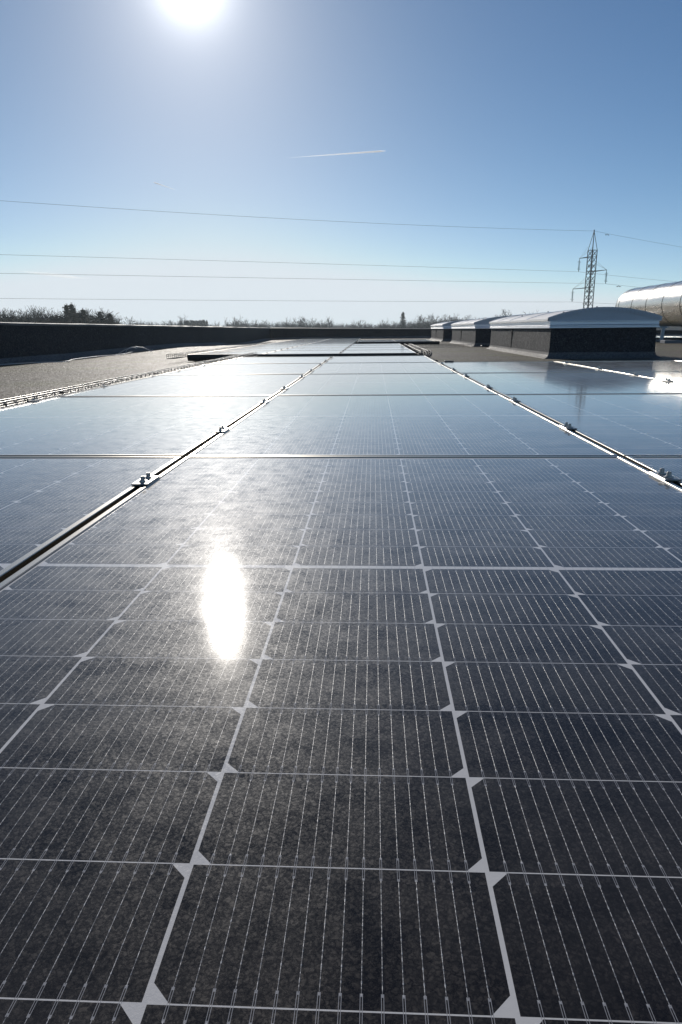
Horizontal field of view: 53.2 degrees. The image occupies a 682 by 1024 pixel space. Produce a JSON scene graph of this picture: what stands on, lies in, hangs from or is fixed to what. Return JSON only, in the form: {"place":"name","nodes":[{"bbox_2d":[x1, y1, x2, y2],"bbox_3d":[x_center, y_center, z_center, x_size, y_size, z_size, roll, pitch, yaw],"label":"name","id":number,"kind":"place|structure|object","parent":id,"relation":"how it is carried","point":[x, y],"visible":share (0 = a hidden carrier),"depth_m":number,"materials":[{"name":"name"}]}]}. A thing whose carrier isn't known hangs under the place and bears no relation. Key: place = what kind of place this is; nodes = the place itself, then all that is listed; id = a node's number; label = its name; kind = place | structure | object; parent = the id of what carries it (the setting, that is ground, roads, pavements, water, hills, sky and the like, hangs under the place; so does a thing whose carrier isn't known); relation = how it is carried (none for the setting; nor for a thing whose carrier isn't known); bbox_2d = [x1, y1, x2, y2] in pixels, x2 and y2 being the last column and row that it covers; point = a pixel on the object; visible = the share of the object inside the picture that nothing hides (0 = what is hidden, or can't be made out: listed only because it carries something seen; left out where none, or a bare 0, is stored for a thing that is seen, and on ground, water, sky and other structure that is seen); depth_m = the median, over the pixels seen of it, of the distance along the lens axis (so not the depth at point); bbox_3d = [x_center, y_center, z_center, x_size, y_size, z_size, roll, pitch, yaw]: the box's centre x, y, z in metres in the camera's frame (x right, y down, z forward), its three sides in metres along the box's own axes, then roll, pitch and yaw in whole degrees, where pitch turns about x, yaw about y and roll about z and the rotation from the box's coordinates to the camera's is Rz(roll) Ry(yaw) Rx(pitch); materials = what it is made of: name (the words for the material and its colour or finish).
{"place":"outdoors","nodes":[
{"label":"outdoors","id":0,"kind":"place"},
{"bbox_2d":[0,338,681,407],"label":"roof","id":1,"kind":"structure","parent":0,"point":[16,380],"depth_m":9.68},
{"bbox_2d":[0,352,131,364],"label":"loose cable","id":2,"kind":"object","parent":1,"relation":"on","point":[62,361],"visible":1,"depth_m":10.28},
{"bbox_2d":[187,353,416,360],"bbox_3d":[-0.595,-2.320,10.205,3.444,0.091,0.035,0,15,3],"label":"wind deflector","id":3,"kind":"object","parent":1,"relation":"on","point":[199,357],"visible":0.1,"depth_m":10.19,"materials":[{"name":"black metal"}]},
{"bbox_2d":[357,340,395,342],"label":"solar panel","id":4,"kind":"object","parent":1,"relation":"on","point":[377,341],"visible":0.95,"depth_m":20.31,"materials":[{"name":"grey"}]},
{"bbox_2d":[358,341,439,344],"bbox_3d":[1.690,-4.946,19.964,2.376,0.091,0.035,0,15,3],"label":"wind deflector","id":5,"kind":"object","parent":1,"relation":"on","point":[418,342],"visible":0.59,"depth_m":19.94,"materials":[{"name":"black metal"}]},
{"bbox_2d":[396,340,431,341],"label":"solar panel","id":6,"kind":"object","parent":1,"relation":"on","point":[412,340],"visible":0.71,"depth_m":21.39,"materials":[{"name":"grey"}]},
{"bbox_2d":[409,344,431,356],"bbox_3d":[1.409,-3.061,12.796,0.100,0.131,6.408,0,15,3],"label":"cable","id":7,"kind":"object","parent":1,"relation":"on","point":[423,349],"visible":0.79,"depth_m":11.19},
{"bbox_2d":[429,320,462,341],"bbox_3d":[4.628,-7.236,27.230,1.780,0.777,5.480,0,15,3],"label":"skylight","id":8,"kind":"object","parent":1,"relation":"on","point":[441,331],"visible":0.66,"depth_m":25.11,"materials":[{"name":"metal"}]},
{"bbox_2d":[413,344,480,346],"bbox_3d":[2.566,-4.032,16.527,1.620,0.070,0.151,0,15,3],"label":"cable tray","id":9,"kind":"object","parent":1,"relation":"on","point":[446,345],"visible":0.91,"depth_m":16.46,"materials":[{"name":"metal"}]},
{"bbox_2d":[449,316,505,346],"bbox_3d":[4.310,-5.218,19.702,1.780,0.777,5.480,0,15,3],"label":"skylight","id":10,"kind":"object","parent":1,"relation":"on","point":[473,332],"visible":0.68,"depth_m":17.75,"materials":[{"name":"fabric"}]},
{"bbox_2d":[486,306,662,358],"bbox_3d":[4.017,-3.338,12.690,1.740,0.777,5.510,0,15,3],"label":"skylight","id":11,"kind":"object","parent":1,"relation":"on","point":[596,332],"visible":0.99,"depth_m":10.16,"materials":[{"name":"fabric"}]},
{"bbox_2d":[656,327,667,341],"bbox_3d":[9.471,-5.547,20.871,1.180,0.653,0.400,0,15,3],"label":"duct support","id":12,"kind":"object","parent":1,"relation":"on","point":[662,333],"visible":0.33,"depth_m":20.84,"materials":[{"name":"metal"}]},
{"bbox_2d":[656,338,681,339],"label":"wind deflector","id":13,"kind":"object","parent":1,"relation":"on","point":[669,338],"visible":0.31,"depth_m":21.76,"materials":[{"name":"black metal"}]},
{"bbox_2d":[660,340,681,342],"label":"ballast block","id":14,"kind":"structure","parent":1,"relation":"on","point":[670,341],"depth_m":18.76,"materials":[{"name":"concrete"}]},
{"bbox_3d":[9.127,-3.606,13.635,1.180,0.653,0.400,0,15,3],"label":"duct support","id":15,"kind":"object","parent":1,"relation":"on","visible":0},
{"bbox_2d":[615,281,681,326],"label":"steel duct","id":16,"kind":"object","parent":15,"relation":"on","point":[664,300],"visible":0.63,"depth_m":19.00,"materials":[{"name":"silver metal"}]},
{"bbox_2d":[0,0,681,327],"label":"sky","id":17,"kind":"structure","parent":0,"point":[554,117],"materials":[{"name":"blue"}]},
{"label":"ground","id":18,"kind":"structure","parent":0,"visible":0},
{"bbox_2d":[1,309,36,322],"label":"bare tree","id":19,"kind":"object","parent":18,"relation":"on","point":[11,316],"visible":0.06,"depth_m":81.25,"materials":[{"name":"brown plant"}]},
{"bbox_2d":[3,308,37,319],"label":"bare tree","id":20,"kind":"object","parent":18,"relation":"on","point":[24,313],"visible":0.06,"depth_m":84.06,"materials":[{"name":"brown plant"}]},
{"bbox_2d":[0,305,49,319],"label":"bare tree","id":21,"kind":"object","parent":18,"relation":"on","point":[28,314],"visible":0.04,"depth_m":81.12,"materials":[{"name":"brown plant"}]},
{"bbox_2d":[21,316,41,322],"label":"evergreen shrub","id":22,"kind":"object","parent":18,"relation":"on","point":[27,320],"visible":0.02,"depth_m":74.02,"materials":[{"name":"green plant"}]},
{"bbox_2d":[7,310,80,322],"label":"bare tree","id":23,"kind":"object","parent":18,"relation":"on","point":[35,315],"visible":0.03,"depth_m":76.96,"materials":[{"name":"brown plant"}]},
{"bbox_2d":[42,314,64,322],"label":"evergreen shrub","id":24,"kind":"object","parent":18,"relation":"on","point":[54,318],"visible":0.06,"depth_m":74.78,"materials":[{"name":"green plant"}]},
{"bbox_2d":[22,306,102,319],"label":"bare tree","id":25,"kind":"object","parent":18,"relation":"on","point":[51,311],"visible":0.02,"depth_m":84.19,"materials":[{"name":"brown plant"}]},
{"bbox_2d":[62,303,70,322],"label":"conifer tree","id":26,"kind":"object","parent":18,"relation":"on","point":[66,308],"visible":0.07,"depth_m":78.62,"materials":[{"name":"green plant"}]},
{"bbox_2d":[57,314,77,323],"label":"evergreen shrub","id":27,"kind":"object","parent":18,"relation":"on","point":[68,320],"visible":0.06,"depth_m":75.26,"materials":[{"name":"green plant"}]},
{"bbox_2d":[69,304,76,314],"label":"conifer tree","id":28,"kind":"object","parent":18,"relation":"on","point":[72,309],"visible":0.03,"depth_m":80.56,"materials":[{"name":"green plant"}]},
{"bbox_2d":[35,308,113,323],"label":"bare tree","id":29,"kind":"object","parent":18,"relation":"on","point":[102,313],"visible":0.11,"depth_m":77.87,"materials":[{"name":"brown plant"}]},
{"bbox_2d":[70,312,92,323],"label":"evergreen shrub","id":30,"kind":"object","parent":18,"relation":"on","point":[83,320],"visible":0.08,"depth_m":75.66,"materials":[{"name":"green plant"}]},
{"bbox_2d":[85,317,107,323],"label":"evergreen shrub","id":31,"kind":"object","parent":18,"relation":"on","point":[100,321],"visible":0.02,"depth_m":76.46,"materials":[{"name":"green plant"}]},
{"bbox_2d":[105,314,133,324],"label":"bare tree","id":32,"kind":"object","parent":18,"relation":"on","point":[119,320],"visible":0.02,"depth_m":81.68,"materials":[{"name":"brown plant"}]},
{"bbox_2d":[0,322,271,365],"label":"parapet wall","id":33,"kind":"structure","parent":18,"relation":"on","point":[21,342],"depth_m":13.49,"materials":[{"name":"fabric"}]},
{"bbox_2d":[174,315,192,325],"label":"bare tree","id":34,"kind":"object","parent":18,"relation":"on","point":[182,324],"visible":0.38,"depth_m":177.64,"materials":[{"name":"brown plant"}]},
{"bbox_2d":[184,320,207,326],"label":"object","id":35,"kind":"object","parent":18,"relation":"on","point":[204,323],"visible":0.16,"depth_m":206.88,"materials":[{"name":"grey"}]},
{"bbox_2d":[210,317,247,326],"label":"bare tree","id":36,"kind":"object","parent":18,"relation":"on","point":[226,324],"visible":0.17,"depth_m":187.22,"materials":[{"name":"brown plant"}]},
{"bbox_2d":[230,317,249,326],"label":"bare tree","id":37,"kind":"object","parent":18,"relation":"on","point":[234,319],"visible":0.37,"depth_m":189.50,"materials":[{"name":"brown plant"}]},
{"bbox_2d":[233,321,263,327],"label":"bare tree","id":38,"kind":"object","parent":18,"relation":"on","point":[256,326],"visible":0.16,"depth_m":187.41,"materials":[{"name":"brown plant"}]},
{"bbox_2d":[247,321,281,327],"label":"bare tree","id":39,"kind":"object","parent":18,"relation":"on","point":[265,325],"visible":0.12,"depth_m":188.57,"materials":[{"name":"brown plant"}]},
{"bbox_2d":[278,317,310,327],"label":"bare tree","id":40,"kind":"object","parent":18,"relation":"on","point":[294,324],"visible":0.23,"depth_m":170.71,"materials":[{"name":"brown plant"}]},
{"bbox_2d":[293,318,334,327],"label":"bare tree","id":41,"kind":"object","parent":18,"relation":"on","point":[328,325],"visible":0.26,"depth_m":173.30,"materials":[{"name":"brown plant"}]},
{"bbox_2d":[294,317,336,327],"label":"bare tree","id":42,"kind":"object","parent":18,"relation":"on","point":[315,324],"visible":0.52,"depth_m":172.21,"materials":[{"name":"brown plant"}]},
{"bbox_2d":[349,321,375,327],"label":"bare tree","id":43,"kind":"object","parent":18,"relation":"on","point":[353,323],"visible":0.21,"depth_m":184.78,"materials":[{"name":"brown plant"}]},
{"bbox_2d":[379,318,398,327],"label":"bare tree","id":44,"kind":"object","parent":18,"relation":"on","point":[384,325],"visible":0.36,"depth_m":182.20,"materials":[{"name":"brown plant"}]},
{"bbox_2d":[397,312,406,327],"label":"conifer tree","id":45,"kind":"object","parent":18,"relation":"on","point":[403,321],"visible":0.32,"depth_m":162.78,"materials":[{"name":"green plant"}]},
{"bbox_2d":[125,318,681,329],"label":"woodland","id":46,"kind":"object","parent":18,"relation":"on","point":[668,328],"visible":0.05,"depth_m":314.67,"materials":[{"name":"plant"}]},
{"bbox_2d":[409,320,424,328],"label":"bare tree","id":47,"kind":"object","parent":18,"relation":"on","point":[412,326],"visible":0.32,"depth_m":172.67,"materials":[{"name":"brown plant"}]},
{"bbox_2d":[415,315,449,328],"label":"bare tree","id":48,"kind":"object","parent":18,"relation":"on","point":[420,320],"visible":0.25,"depth_m":161.28,"materials":[{"name":"brown plant"}]},
{"bbox_2d":[417,316,456,328],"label":"bare tree","id":49,"kind":"object","parent":18,"relation":"on","point":[427,322],"visible":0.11,"depth_m":162.05,"materials":[{"name":"brown plant"}]},
{"bbox_2d":[421,314,462,328],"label":"bare tree","id":50,"kind":"object","parent":18,"relation":"on","point":[430,318],"visible":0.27,"depth_m":156.75,"materials":[{"name":"brown plant"}]},
{"bbox_2d":[270,328,681,339],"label":"parapet wall","id":51,"kind":"structure","parent":18,"relation":"on","point":[317,333],"depth_m":35.70,"materials":[{"name":"fabric"}]},
{"bbox_2d":[571,230,607,307],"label":"pylon","id":52,"kind":"object","parent":18,"relation":"on","point":[590,271],"visible":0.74,"depth_m":89.39,"materials":[{"name":"metal"}]},
{"bbox_2d":[0,298,607,303],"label":"power line","id":53,"kind":"object","parent":52,"relation":"hanging from","point":[260,300],"visible":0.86,"depth_m":76.51,"materials":[{"name":"grey metal"}]},
{"bbox_2d":[3,273,631,286],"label":"power line","id":54,"kind":"object","parent":52,"relation":"hanging from","point":[301,278],"visible":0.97,"depth_m":71.93,"materials":[{"name":"grey metal"}]},
{"bbox_2d":[0,254,674,281],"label":"power line","id":55,"kind":"object","parent":52,"relation":"hanging from","point":[341,264],"visible":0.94,"depth_m":77.54,"materials":[{"name":"grey metal"}]},
{"bbox_2d":[10,201,678,246],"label":"power line","id":56,"kind":"object","parent":52,"relation":"hanging from","point":[320,220],"visible":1,"depth_m":74.29,"materials":[{"name":"grey metal"}]},
{"bbox_3d":[0.262,0.041,1.405,3.765,0.096,0.200,0,15,3],"label":"rail","id":57,"kind":"object","parent":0,"visible":0},
{"bbox_2d":[131,472,159,487],"bbox_3d":[-0.432,-0.058,1.515,0.037,0.052,0.088,0,15,3],"label":"panel clamp","id":58,"kind":"object","parent":57,"relation":"attached to","point":[147,479],"visible":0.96,"depth_m":1.49,"materials":[{"name":"metal"}]},
{"bbox_2d":[0,456,681,1023],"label":"solar panel","id":59,"kind":"object","parent":57,"relation":"on","point":[340,738],"visible":1,"depth_m":0.55,"materials":[{"name":"grey"}]},
{"bbox_2d":[625,456,681,487],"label":"solar panel","id":60,"kind":"object","parent":57,"relation":"on","point":[673,464],"visible":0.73,"depth_m":1.67,"materials":[{"name":"grey"}]},
{"bbox_2d":[649,468,681,483],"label":"panel clamp","id":61,"kind":"object","parent":60,"relation":"attached to","point":[662,474],"visible":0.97,"depth_m":1.49,"materials":[{"name":"metal"}]},
{"bbox_3d":[0.300,-0.175,2.210,3.765,0.096,0.200,0,15,3],"label":"rail","id":62,"kind":"object","parent":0,"visible":0},
{"bbox_2d":[0,352,255,407],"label":"cable tray","id":63,"kind":"object","parent":62,"relation":"on","point":[24,397],"visible":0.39,"depth_m":4.31,"materials":[{"name":"metal"}]},
{"bbox_2d":[0,395,273,458],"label":"solar panel","id":64,"kind":"object","parent":62,"relation":"on","point":[183,426],"visible":0.78,"depth_m":2.48,"materials":[{"name":"grey"}]},
{"bbox_2d":[213,425,229,434],"bbox_3d":[-0.397,-0.260,2.268,0.037,0.052,0.088,0,15,3],"label":"panel clamp","id":65,"kind":"object","parent":62,"relation":"attached to","point":[221,429],"visible":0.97,"depth_m":2.24,"materials":[{"name":"metal"}]},
{"bbox_2d":[188,394,617,455],"bbox_3d":[0.195,-0.357,2.635,1.134,0.033,1.722,0,15,3],"label":"solar panel","id":66,"kind":"object","parent":62,"relation":"on","point":[407,425],"visible":0.79,"depth_m":2.27,"materials":[{"name":"grey"}]},
{"bbox_2d":[559,422,576,430],"bbox_3d":[0.752,-0.269,2.263,0.037,0.052,0.088,0,15,3],"label":"panel clamp","id":67,"kind":"object","parent":62,"relation":"attached to","point":[566,426],"visible":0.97,"depth_m":2.23,"materials":[{"name":"metal"}]},
{"bbox_2d":[503,393,681,457],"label":"solar panel","id":68,"kind":"object","parent":62,"relation":"on","point":[623,425],"visible":0.69,"depth_m":2.53,"materials":[{"name":"grey"}]},
{"bbox_3d":[0.221,0.273,0.537,3.765,0.096,0.200,0,15,3],"label":"rail","id":69,"kind":"object","parent":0,"visible":0},
{"bbox_2d":[0,456,181,582],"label":"solar panel","id":70,"kind":"object","parent":69,"relation":"on","point":[47,503],"visible":0.72,"depth_m":1.42,"materials":[{"name":"glass"}]},
{"bbox_3d":[0.380,-0.624,3.883,3.765,0.096,0.200,0,15,3],"label":"rail","id":71,"kind":"object","parent":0,"visible":0},
{"bbox_2d":[60,374,305,395],"bbox_3d":[-0.872,-0.810,4.362,1.134,0.032,1.722,0,15,3],"label":"solar panel","id":72,"kind":"object","parent":71,"relation":"on","point":[215,384],"visible":0.77,"depth_m":4.15,"materials":[{"name":"grey"}]},
{"bbox_2d":[277,373,497,394],"bbox_3d":[0.275,-0.806,4.308,1.134,0.032,1.722,0,15,3],"label":"solar panel","id":73,"kind":"object","parent":71,"relation":"on","point":[381,383],"visible":0.83,"depth_m":4.10,"materials":[{"name":"grey"}]},
{"bbox_2d":[460,372,681,394],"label":"solar panel","id":74,"kind":"object","parent":71,"relation":"on","point":[558,383],"visible":0.75,"depth_m":4.09,"materials":[{"name":"grey"}]},
{"bbox_3d":[0.421,-0.857,4.751,3.765,0.096,0.200,0,15,3],"label":"rail","id":75,"kind":"object","parent":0,"visible":0},
{"bbox_2d":[619,371,681,383],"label":"solar panel","id":76,"kind":"object","parent":75,"relation":"on","point":[675,376],"visible":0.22,"depth_m":4.68,"materials":[{"name":"grey"}]},
{"bbox_3d":[0.803,-1.071,5.540,4.454,0.096,0.200,0,15,3],"label":"rail","id":77,"kind":"object","parent":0,"visible":0},
{"bbox_2d":[160,363,321,374],"bbox_3d":[-0.792,-1.258,6.035,1.134,0.033,1.722,0,15,3],"label":"solar panel","id":78,"kind":"object","parent":77,"relation":"on","point":[277,368],"visible":0.73,"depth_m":5.91,"materials":[{"name":"grey"}]},
{"bbox_2d":[308,362,456,373],"bbox_3d":[0.354,-1.255,5.981,1.134,0.032,1.722,0,15,3],"label":"solar panel","id":79,"kind":"object","parent":77,"relation":"on","point":[382,367],"visible":0.8,"depth_m":5.86,"materials":[{"name":"grey"}]},
{"bbox_2d":[439,361,610,372],"bbox_3d":[1.501,-1.251,5.928,1.134,0.032,1.722,0,15,3],"label":"solar panel","id":80,"kind":"object","parent":77,"relation":"on","point":[507,367],"visible":0.69,"depth_m":5.79,"materials":[{"name":"grey"}]},
{"bbox_2d":[556,360,681,371],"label":"solar panel","id":81,"kind":"object","parent":77,"relation":"on","point":[642,366],"visible":0.7,"depth_m":5.91,"materials":[{"name":"grey"}]},
{"bbox_3d":[-0.079,-1.756,8.128,2.445,0.096,0.200,0,15,3],"label":"rail","id":82,"kind":"object","parent":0,"visible":0},
{"bbox_2d":[211,356,330,363],"bbox_3d":[-0.713,-1.707,7.708,1.134,0.033,1.722,0,15,3],"label":"solar panel","id":83,"kind":"object","parent":82,"relation":"on","point":[309,359],"visible":0.65,"depth_m":7.59,"materials":[{"name":"grey"}]},
{"bbox_3d":[-0.120,-1.523,7.260,2.445,0.096,0.200,0,15,3],"label":"rail","id":84,"kind":"object","parent":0,"visible":0},
{"bbox_2d":[325,355,435,362],"bbox_3d":[0.434,-1.703,7.655,1.134,0.032,1.722,0,15,3],"label":"solar panel","id":85,"kind":"object","parent":84,"relation":"on","point":[357,359],"visible":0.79,"depth_m":7.58,"materials":[{"name":"grey"}]},
{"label":"rail","id":86,"kind":"object","parent":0,"visible":0},
{"bbox_2d":[166,342,275,358],"bbox_3d":[-2.208,-3.588,14.853,0.121,0.068,10.503,0,15,3],"label":"cable tray","id":87,"kind":"object","parent":86,"relation":"on","point":[201,351],"visible":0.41,"depth_m":11.62,"materials":[{"name":"metal"}]},
{"bbox_2d":[188,351,274,354],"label":"solar panel","id":88,"kind":"object","parent":86,"relation":"on","point":[228,352],"visible":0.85,"depth_m":11.00,"materials":[{"name":"grey"}]},
{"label":"rail","id":89,"kind":"object","parent":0,"visible":0},
{"bbox_2d":[266,350,342,353],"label":"solar panel","id":90,"kind":"object","parent":89,"relation":"on","point":[307,352],"visible":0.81,"depth_m":10.92,"materials":[{"name":"grey"}]},
{"bbox_2d":[340,349,415,353],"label":"solar panel","id":91,"kind":"object","parent":89,"relation":"on","point":[375,351],"visible":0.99,"depth_m":10.90,"materials":[{"name":"grey"}]},
{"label":"rail","id":92,"kind":"object","parent":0,"visible":0},
{"bbox_2d":[218,348,285,350],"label":"solar panel","id":93,"kind":"object","parent":92,"relation":"on","point":[255,349],"visible":0.56,"depth_m":12.73,"materials":[{"name":"grey"}]},
{"bbox_2d":[283,347,346,349],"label":"solar panel","id":94,"kind":"object","parent":92,"relation":"on","point":[342,348],"visible":0.56,"depth_m":12.86,"materials":[{"name":"grey"}]},
{"bbox_2d":[345,347,407,349],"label":"solar panel","id":95,"kind":"object","parent":92,"relation":"on","point":[376,348],"visible":0.76,"depth_m":12.64,"materials":[{"name":"grey"}]},
{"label":"rail","id":96,"kind":"object","parent":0,"visible":0},
{"bbox_2d":[239,346,296,347],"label":"solar panel","id":97,"kind":"object","parent":96,"relation":"on","point":[268,347],"visible":0.61,"depth_m":14.30,"materials":[{"name":"grey"}]},
{"bbox_2d":[292,345,349,347],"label":"solar panel","id":98,"kind":"object","parent":96,"relation":"on","point":[340,346],"visible":0.6,"depth_m":14.40,"materials":[{"name":"grey"}]},
{"bbox_2d":[350,345,404,346],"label":"solar panel","id":99,"kind":"object","parent":96,"relation":"on","point":[377,346],"visible":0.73,"depth_m":14.32,"materials":[{"name":"grey"}]},
{"bbox_2d":[404,344,429,355],"bbox_3d":[1.409,-3.122,13.017,0.151,0.068,6.150,0,15,3],"label":"cable tray","id":100,"kind":"object","parent":96,"relation":"on","point":[414,349],"visible":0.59,"depth_m":12.06,"materials":[{"name":"metal"}]},
{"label":"rail","id":101,"kind":"object","parent":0,"visible":0},
{"bbox_2d":[254,344,303,345],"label":"solar panel","id":102,"kind":"object","parent":101,"relation":"on","point":[280,345],"visible":0.4,"depth_m":16.05,"materials":[{"name":"grey"}]},
{"bbox_2d":[301,344,350,345],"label":"solar panel","id":103,"kind":"object","parent":101,"relation":"on","point":[324,344],"visible":0.6,"depth_m":16.23,"materials":[{"name":"grey"}]},
{"bbox_2d":[352,343,400,344],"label":"solar panel","id":104,"kind":"object","parent":101,"relation":"on","point":[379,344],"visible":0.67,"depth_m":16.02,"materials":[{"name":"grey"}]},
{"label":"rail","id":105,"kind":"object","parent":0,"visible":0},
{"bbox_2d":[262,343,309,344],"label":"solar panel","id":106,"kind":"object","parent":105,"relation":"on","point":[287,343],"visible":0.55,"depth_m":18.08,"materials":[{"name":"grey"}]},
{"bbox_2d":[310,342,353,343],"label":"solar panel","id":107,"kind":"object","parent":105,"relation":"on","point":[331,343],"visible":0.35,"depth_m":17.59,"materials":[{"name":"grey"}]},
{"bbox_3d":[-0.752,-4.706,18.972,0.037,0.052,0.088,0,15,3],"label":"panel clamp","id":108,"kind":"object","parent":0,"visible":0},
{"bbox_2d":[315,341,355,342],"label":"solar panel","id":109,"kind":"object","parent":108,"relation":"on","point":[337,342],"visible":0.63,"depth_m":18.94,"materials":[{"name":"grey"}]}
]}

